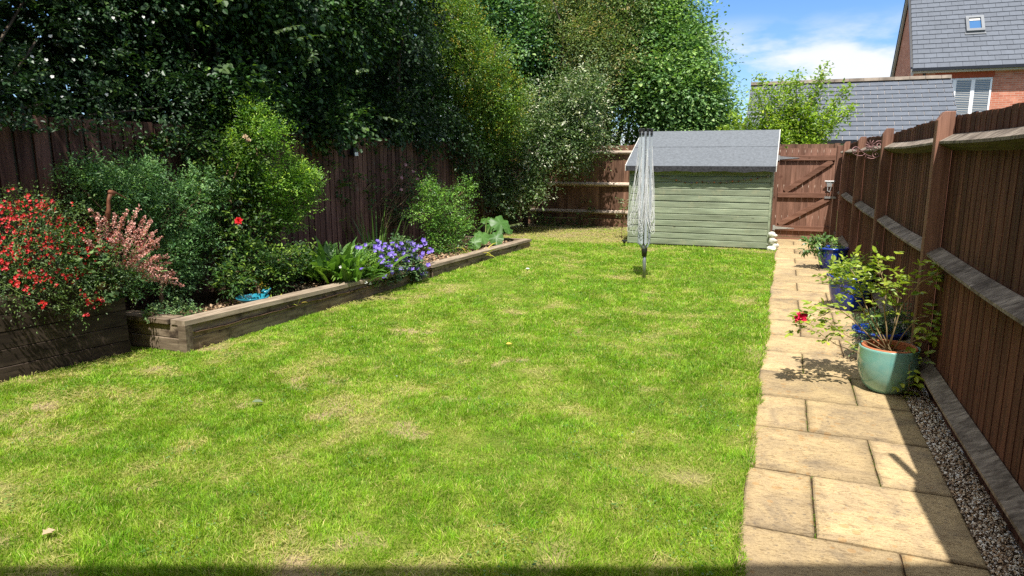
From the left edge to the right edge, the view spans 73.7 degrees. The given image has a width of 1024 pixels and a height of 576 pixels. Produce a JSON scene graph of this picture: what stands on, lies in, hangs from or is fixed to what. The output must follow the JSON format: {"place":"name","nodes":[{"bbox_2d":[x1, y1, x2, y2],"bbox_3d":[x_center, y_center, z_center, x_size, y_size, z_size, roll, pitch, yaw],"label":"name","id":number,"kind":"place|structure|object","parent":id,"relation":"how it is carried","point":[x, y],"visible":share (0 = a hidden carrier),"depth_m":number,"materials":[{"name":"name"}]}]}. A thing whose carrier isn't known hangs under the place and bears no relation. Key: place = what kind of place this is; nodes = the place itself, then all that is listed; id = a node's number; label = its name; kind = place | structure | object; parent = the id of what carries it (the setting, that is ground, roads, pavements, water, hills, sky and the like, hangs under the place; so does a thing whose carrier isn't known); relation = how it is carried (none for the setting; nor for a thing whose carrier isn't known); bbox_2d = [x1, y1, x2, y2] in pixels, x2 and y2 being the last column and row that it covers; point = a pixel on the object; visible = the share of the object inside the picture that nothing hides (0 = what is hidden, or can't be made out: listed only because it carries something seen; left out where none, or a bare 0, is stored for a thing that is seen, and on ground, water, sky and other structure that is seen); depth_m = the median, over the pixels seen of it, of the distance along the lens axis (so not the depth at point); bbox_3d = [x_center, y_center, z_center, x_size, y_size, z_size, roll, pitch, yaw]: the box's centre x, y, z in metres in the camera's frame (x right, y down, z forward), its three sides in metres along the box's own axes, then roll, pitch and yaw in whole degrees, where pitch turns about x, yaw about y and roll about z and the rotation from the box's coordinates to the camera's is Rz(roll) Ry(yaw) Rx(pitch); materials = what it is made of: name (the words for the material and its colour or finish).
{"place":"outdoors","nodes":[
{"label":"outdoors","id":0,"kind":"place"},
{"bbox_2d":[0,223,776,575],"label":"lawn","id":1,"kind":"structure","parent":0,"point":[292,561],"depth_m":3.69,"materials":[{"name":"green plant"}]},
{"bbox_2d":[42,528,54,534],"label":"fallen leaf","id":2,"kind":"object","parent":1,"relation":"on","point":[49,530],"visible":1,"depth_m":2.92,"materials":[{"name":"beige plant"}]},
{"bbox_2d":[0,277,130,382],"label":"timber planter","id":3,"kind":"object","parent":1,"relation":"on","point":[27,350],"visible":0.69,"depth_m":5.25,"materials":[{"name":"brown wood"}]},
{"bbox_2d":[0,174,152,335],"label":"red salvia","id":4,"kind":"object","parent":3,"relation":"on","point":[20,284],"visible":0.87,"depth_m":5.15,"materials":[{"name":"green plant"}]},
{"bbox_2d":[103,190,126,225],"bbox_3d":[-3.294,-0.669,5.665,0.047,0.292,0.218,8,13,36],"label":"metal bird ornament","id":5,"kind":"object","parent":4,"relation":"attached to","point":[111,193],"visible":0.98,"depth_m":5.61,"materials":[{"name":"brown metal"}]},
{"bbox_2d":[44,204,183,305],"bbox_3d":[-3.181,-0.278,5.592,0.506,0.800,1.088,9,14,39],"label":"heuchera plant","id":6,"kind":"object","parent":3,"relation":"on","point":[102,256],"visible":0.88,"depth_m":5.53,"materials":[{"name":"pink plant"}]},
{"bbox_2d":[0,111,523,309],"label":"slatted fence","id":7,"kind":"object","parent":1,"relation":"on","point":[27,156],"visible":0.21,"depth_m":8.08,"materials":[{"name":"brown wood"}]},
{"bbox_2d":[69,96,255,297],"bbox_3d":[-3.441,-0.922,7.056,0.683,2.130,2.400,4,12,21],"label":"fence ivy","id":8,"kind":"object","parent":7,"relation":"attached to","point":[185,156],"visible":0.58,"depth_m":7.05,"materials":[{"name":"green plant"}]},
{"bbox_2d":[350,147,357,155],"bbox_3d":[-2.295,-1.983,9.924,0.090,0.120,0.100,4,12,21],"label":"solar light","id":9,"kind":"object","parent":7,"relation":"attached to","point":[352,153],"visible":0.85,"depth_m":9.89,"materials":[{"name":"black plastic"}]},
{"bbox_2d":[315,150,437,244],"bbox_3d":[-1.992,-1.393,10.777,0.413,1.665,3.370,4,12,21],"label":"fence ivy","id":10,"kind":"object","parent":7,"relation":"attached to","point":[347,200],"visible":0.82,"depth_m":10.07,"materials":[{"name":"green plant"}]},
{"bbox_2d":[126,236,531,352],"bbox_3d":[-1.735,-0.280,9.296,1.512,0.288,7.640,4,12,21],"label":"raised sleeper bed","id":11,"kind":"object","parent":1,"relation":"on","point":[171,332],"visible":0.74,"depth_m":6.46,"materials":[{"name":"brown wood"}]},
{"bbox_2d":[126,240,526,331],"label":"bed soil","id":12,"kind":"structure","parent":11,"relation":"in","point":[205,298],"depth_m":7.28,"materials":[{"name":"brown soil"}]},
{"bbox_2d":[41,141,239,312],"bbox_3d":[-3.364,-0.559,6.446,0.865,1.592,1.837,4,12,21],"label":"rue shrub","id":13,"kind":"object","parent":12,"relation":"on","point":[172,239],"visible":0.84,"depth_m":6.39,"materials":[{"name":"green plant"}]},
{"bbox_2d":[140,297,203,323],"bbox_3d":[-3.013,0.210,6.032,0.597,0.244,0.565,10,15,42],"label":"trailing sedum","id":14,"kind":"object","parent":12,"relation":"on","point":[159,310],"visible":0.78,"depth_m":5.97,"materials":[{"name":"green plant"}]},
{"bbox_2d":[184,116,294,297],"bbox_3d":[-2.938,-0.850,7.205,1.044,1.877,1.242,4,12,21],"label":"climbing rose","id":15,"kind":"object","parent":12,"relation":"on","point":[236,222],"visible":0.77,"depth_m":7.10,"materials":[{"name":"green plant"}]},
{"bbox_2d":[235,288,270,303],"bbox_3d":[-2.554,0.098,6.723,0.315,0.150,0.315,0,11,-1],"label":"bird bath","id":16,"kind":"object","parent":12,"relation":"on","point":[250,297],"visible":0.65,"depth_m":6.80,"materials":[{"name":"blue ceramic"}]},
{"bbox_2d":[243,273,267,293],"bbox_3d":[-2.625,-0.011,7.060,0.336,0.303,0.311,4,12,21],"label":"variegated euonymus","id":17,"kind":"object","parent":12,"relation":"on","point":[258,288],"visible":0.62,"depth_m":7.04,"materials":[{"name":"green plant"}]},
{"bbox_2d":[200,226,320,305],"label":"skimmia shrub","id":18,"kind":"object","parent":12,"relation":"on","point":[277,273],"visible":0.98,"depth_m":7.06,"materials":[{"name":"green plant"}]},
{"bbox_2d":[202,93,330,287],"bbox_3d":[-2.658,-1.058,7.613,1.048,2.127,1.368,4,12,21],"label":"potentilla bush","id":19,"kind":"object","parent":12,"relation":"on","point":[296,174],"visible":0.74,"depth_m":7.39,"materials":[{"name":"green plant"}]},
{"bbox_2d":[274,242,339,278],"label":"hosta plant","id":20,"kind":"object","parent":12,"relation":"on","point":[311,248],"visible":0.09,"depth_m":8.51,"materials":[{"name":"green plant"}]},
{"bbox_2d":[281,236,383,280],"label":"foxglove plant","id":21,"kind":"object","parent":12,"relation":"on","point":[330,249],"visible":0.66,"depth_m":7.81,"materials":[{"name":"green plant"}]},
{"bbox_2d":[295,242,410,282],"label":"lily plant","id":22,"kind":"object","parent":12,"relation":"on","point":[351,275],"visible":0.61,"depth_m":7.80,"materials":[{"name":"green plant"}]},
{"bbox_2d":[332,247,388,287],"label":"potentilla plant","id":23,"kind":"object","parent":12,"relation":"on","point":[368,271],"visible":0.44,"depth_m":8.12,"materials":[{"name":"green plant"}]},
{"bbox_2d":[338,208,409,259],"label":"iris plant","id":24,"kind":"object","parent":12,"relation":"on","point":[382,239],"visible":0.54,"depth_m":9.66,"materials":[{"name":"green plant"}]},
{"bbox_2d":[355,232,433,287],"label":"cranesbill geranium","id":25,"kind":"object","parent":12,"relation":"on","point":[408,262],"visible":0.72,"depth_m":8.67,"materials":[{"name":"purple plant"}]},
{"bbox_2d":[379,149,442,238],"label":"pink climbing rose","id":26,"kind":"object","parent":12,"relation":"on","point":[397,216],"visible":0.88,"depth_m":11.00,"materials":[{"name":"green plant"}]},
{"bbox_2d":[400,170,487,254],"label":"cotoneaster shrub","id":27,"kind":"object","parent":12,"relation":"on","point":[445,232],"visible":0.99,"depth_m":10.77,"materials":[{"name":"green plant"}]},
{"bbox_2d":[443,243,494,257],"bbox_3d":[-0.582,-0.565,10.837,1.091,0.251,1.073,4,12,21],"label":"yellowing crocosmia","id":28,"kind":"object","parent":11,"relation":"on","point":[461,252],"visible":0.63,"depth_m":10.74,"materials":[{"name":"plant"}]},
{"bbox_2d":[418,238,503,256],"bbox_3d":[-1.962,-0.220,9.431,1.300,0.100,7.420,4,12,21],"label":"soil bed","id":29,"kind":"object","parent":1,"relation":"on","point":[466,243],"visible":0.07,"depth_m":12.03,"materials":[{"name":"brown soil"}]},
{"bbox_2d":[467,215,512,249],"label":"rhubarb plant","id":30,"kind":"object","parent":29,"relation":"on","point":[499,224],"visible":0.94,"depth_m":11.76,"materials":[{"name":"green plant"}]},
{"bbox_2d":[483,51,627,227],"bbox_3d":[0.757,-3.222,15.117,3.579,3.901,2.657,-1,11,-7],"label":"silver leaf tree","id":31,"kind":"object","parent":1,"relation":"on","point":[564,148],"visible":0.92,"depth_m":14.68,"materials":[{"name":"green plant"}]},
{"bbox_2d":[491,223,626,239],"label":"leaf litter","id":32,"kind":"object","parent":1,"relation":"on","point":[571,228],"visible":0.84,"depth_m":15.16,"materials":[{"name":"brown plant"}]},
{"bbox_2d":[529,199,598,227],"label":"ground ivy","id":33,"kind":"object","parent":1,"relation":"on","point":[553,219],"visible":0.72,"depth_m":16.30,"materials":[{"name":"green plant"}]},
{"bbox_2d":[615,197,628,237],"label":"bramble","id":34,"kind":"object","parent":1,"relation":"on","point":[622,208],"visible":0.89,"depth_m":13.70,"materials":[{"name":"green plant"}]},
{"bbox_2d":[627,128,654,278],"bbox_3d":[1.722,-1.089,9.038,0.366,1.996,0.183,4,12,21],"label":"rotary clothes airer","id":35,"kind":"object","parent":1,"relation":"on","point":[645,211],"visible":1,"depth_m":8.99,"materials":[{"name":"metal"}]},
{"bbox_2d":[528,143,839,233],"bbox_3d":[3.592,-2.296,15.570,6.900,1.920,0.126,4,12,21],"label":"back fence","id":36,"kind":"object","parent":1,"relation":"on","point":[606,187],"visible":0.18,"depth_m":16.24,"materials":[{"name":"brown wood"}]},
{"bbox_2d":[625,129,780,248],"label":"garden shed","id":37,"kind":"structure","parent":1,"relation":"on","point":[735,213],"depth_m":12.42,"materials":[{"name":"paint"}]},
{"bbox_2d":[661,176,768,183],"bbox_3d":[3.607,-1.934,12.220,1.863,0.175,0.040,4,12,21],"label":"bead garland","id":38,"kind":"object","parent":37,"relation":"hanging from","point":[714,181],"visible":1,"depth_m":12.20,"materials":[{"name":"ceramic"}]},
{"bbox_2d":[767,232,778,250],"bbox_3d":[4.565,-0.818,12.018,0.212,0.361,0.231,-9,14,-39],"label":"stone ornament","id":39,"kind":"object","parent":1,"relation":"on","point":[772,245],"visible":0.94,"depth_m":11.95,"materials":[{"name":"white stone"}]},
{"bbox_2d":[770,147,779,231],"bbox_3d":[5.200,-1.859,13.546,0.105,1.820,0.100,4,12,21],"label":"gate post","id":40,"kind":"object","parent":1,"relation":"on","point":[774,199],"visible":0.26,"depth_m":13.50,"materials":[{"name":"brown wood"}]},
{"bbox_2d":[772,148,836,240],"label":"garden gate","id":41,"kind":"structure","parent":40,"relation":"attached to","point":[799,193],"depth_m":13.31,"materials":[{"name":"brown wood"}]},
{"bbox_2d":[8,0,904,144],"label":"sky","id":42,"kind":"structure","parent":0,"point":[859,37],"materials":[{"name":"blue"}]},
{"bbox_2d":[468,170,837,556],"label":"ground","id":43,"kind":"structure","parent":0,"point":[622,219],"depth_m":15.05,"materials":[{"name":"brown soil"}]},
{"bbox_2d":[0,0,262,159],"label":"wild rose hedge","id":44,"kind":"object","parent":43,"relation":"on","point":[6,78],"visible":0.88,"depth_m":6.46,"materials":[{"name":"green plant"}]},
{"bbox_2d":[0,0,461,137],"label":"background tree","id":45,"kind":"object","parent":43,"relation":"on","point":[22,35],"visible":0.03,"depth_m":7.20,"materials":[{"name":"green plant"}]},
{"bbox_2d":[77,0,415,157],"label":"hazel tree","id":46,"kind":"object","parent":43,"relation":"on","point":[259,58],"visible":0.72,"depth_m":8.10,"materials":[{"name":"green plant"}]},
{"bbox_2d":[214,0,402,122],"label":"hazel sprays","id":47,"kind":"object","parent":46,"relation":"attached to","point":[230,65],"visible":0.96,"depth_m":7.47,"materials":[{"name":"green plant"}]},
{"bbox_2d":[292,0,496,171],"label":"ivy covered tree","id":48,"kind":"object","parent":43,"relation":"on","point":[410,101],"visible":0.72,"depth_m":11.01,"materials":[{"name":"green plant"}]},
{"bbox_2d":[423,0,546,172],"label":"golden bush","id":49,"kind":"object","parent":43,"relation":"on","point":[479,103],"visible":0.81,"depth_m":13.31,"materials":[{"name":"green plant"}]},
{"bbox_2d":[446,119,534,232],"bbox_3d":[-0.732,-2.320,14.007,1.768,2.883,3.151,4,12,21],"label":"dark ivy bush","id":50,"kind":"object","parent":43,"relation":"on","point":[489,174],"visible":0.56,"depth_m":13.91,"materials":[{"name":"green plant"}]},
{"bbox_2d":[411,0,623,151],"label":"leafy tree","id":51,"kind":"object","parent":43,"relation":"on","point":[513,19],"visible":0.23,"depth_m":18.63,"materials":[{"name":"green plant"}]},
{"bbox_2d":[433,2,758,145],"bbox_3d":[1.719,-6.950,22.180,13.045,8.608,6.085,4,12,21],"label":"leafy tree","id":52,"kind":"object","parent":43,"relation":"on","point":[624,141],"visible":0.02,"depth_m":21.35,"materials":[{"name":"green plant"}]},
{"bbox_2d":[515,0,687,144],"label":"leafy tree","id":53,"kind":"object","parent":43,"relation":"on","point":[577,34],"visible":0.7,"depth_m":17.32,"materials":[{"name":"green plant"}]},
{"bbox_2d":[559,0,764,144],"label":"leafy tree","id":54,"kind":"object","parent":43,"relation":"on","point":[684,90],"visible":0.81,"depth_m":17.21,"materials":[{"name":"green plant"}]},
{"bbox_2d":[717,60,862,147],"bbox_3d":[6.010,-3.131,15.171,2.983,3.675,1.586,4,12,21],"label":"plum tree","id":55,"kind":"object","parent":43,"relation":"on","point":[797,129],"visible":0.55,"depth_m":14.78,"materials":[{"name":"green plant"}]},
{"bbox_2d":[747,75,957,201],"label":"garage","id":56,"kind":"structure","parent":0,"point":[898,104],"depth_m":21.92,"materials":[{"name":"tile"}]},
{"bbox_2d":[734,239,991,575],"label":"path","id":57,"kind":"structure","parent":0,"point":[908,511],"depth_m":3.50,"materials":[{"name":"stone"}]},
{"bbox_2d":[815,245,848,269],"bbox_3d":[4.646,-0.438,9.924,0.456,0.320,0.456,4,12,21],"label":"glazed pot","id":58,"kind":"object","parent":57,"relation":"on","point":[826,262],"visible":0.62,"depth_m":9.77,"materials":[{"name":"blue ceramic"}]},
{"bbox_2d":[797,232,847,262],"bbox_3d":[4.516,-0.590,9.920,0.756,0.482,0.512,-3,11,-14],"label":"potted peony","id":59,"kind":"object","parent":58,"relation":"in","point":[814,242],"visible":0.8,"depth_m":9.88,"materials":[{"name":"green plant"}]},
{"bbox_2d":[829,145,842,241],"bbox_3d":[6.235,-1.797,13.140,0.098,1.850,0.100,4,12,21],"label":"gate post","id":60,"kind":"object","parent":57,"relation":"on","point":[836,189],"visible":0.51,"depth_m":13.08,"materials":[{"name":"brown wood"}]},
{"bbox_2d":[802,358,881,538],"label":"paving joints","id":61,"kind":"object","parent":57,"relation":"on","point":[813,476],"visible":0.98,"depth_m":3.48,"materials":[{"name":"green plant"}]},
{"bbox_2d":[826,271,875,310],"bbox_3d":[3.603,0.038,7.292,0.477,0.370,0.477,4,12,21],"label":"glazed pot","id":62,"kind":"object","parent":57,"relation":"on","point":[836,291],"visible":0.39,"depth_m":7.16,"materials":[{"name":"blue ceramic"}]},
{"bbox_2d":[820,242,880,286],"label":"potted bush","id":63,"kind":"object","parent":62,"relation":"in","point":[851,262],"visible":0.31,"depth_m":7.25,"materials":[{"name":"green plant"}]},
{"bbox_2d":[851,323,907,351],"bbox_3d":[2.922,0.449,5.455,0.403,0.250,0.403,4,12,21],"label":"glazed pot","id":64,"kind":"object","parent":57,"relation":"on","point":[895,336],"visible":0.27,"depth_m":5.36,"materials":[{"name":"blue ceramic"}]},
{"bbox_2d":[843,301,912,355],"bbox_3d":[2.905,0.321,5.404,0.629,0.440,0.414,-2,11,-10],"label":"potted evergreen","id":65,"kind":"object","parent":64,"relation":"in","point":[881,325],"visible":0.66,"depth_m":5.37,"materials":[{"name":"green plant"}]},
{"bbox_2d":[857,339,921,394],"bbox_3d":[2.600,0.552,4.729,0.384,0.320,0.384,4,12,21],"label":"glazed pot","id":66,"kind":"object","parent":57,"relation":"on","point":[883,371],"visible":0.89,"depth_m":4.60,"materials":[{"name":"teal ceramic"}]},
{"bbox_2d":[785,244,943,400],"bbox_3d":[2.452,0.232,4.711,1.050,1.060,0.609,4,12,21],"label":"potted rose","id":67,"kind":"object","parent":66,"relation":"in","point":[804,315],"visible":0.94,"depth_m":4.68,"materials":[{"name":"green plant"}]},
{"bbox_2d":[829,242,1023,575],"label":"gravel base","id":68,"kind":"object","parent":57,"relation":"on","point":[978,519],"depth_m":3.26,"materials":[{"name":"gravel"}]},
{"bbox_2d":[833,102,1023,552],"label":"garden fence","id":69,"kind":"object","parent":68,"relation":"on","point":[944,191],"visible":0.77,"depth_m":3.95,"materials":[{"name":"brown wood"}]},
{"bbox_2d":[852,140,880,158],"bbox_3d":[3.938,-1.534,7.558,0.314,0.212,0.051,4,12,21],"label":"metal scroll ornament","id":70,"kind":"object","parent":69,"relation":"attached to","point":[870,145],"visible":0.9,"depth_m":7.54,"materials":[{"name":"metal"}]},
{"bbox_2d":[890,0,1023,114],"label":"brick house","id":71,"kind":"structure","parent":0,"point":[974,49],"depth_m":25.07,"materials":[{"name":"tile"}]},
{"bbox_2d":[952,77,992,114],"bbox_3d":[16.480,-6.978,25.002,1.751,1.350,0.066,4,12,21],"label":"window","id":72,"kind":"structure","parent":71,"relation":"in","point":[971,94],"depth_m":24.86,"materials":[{"name":"white plastic"}]}
]}

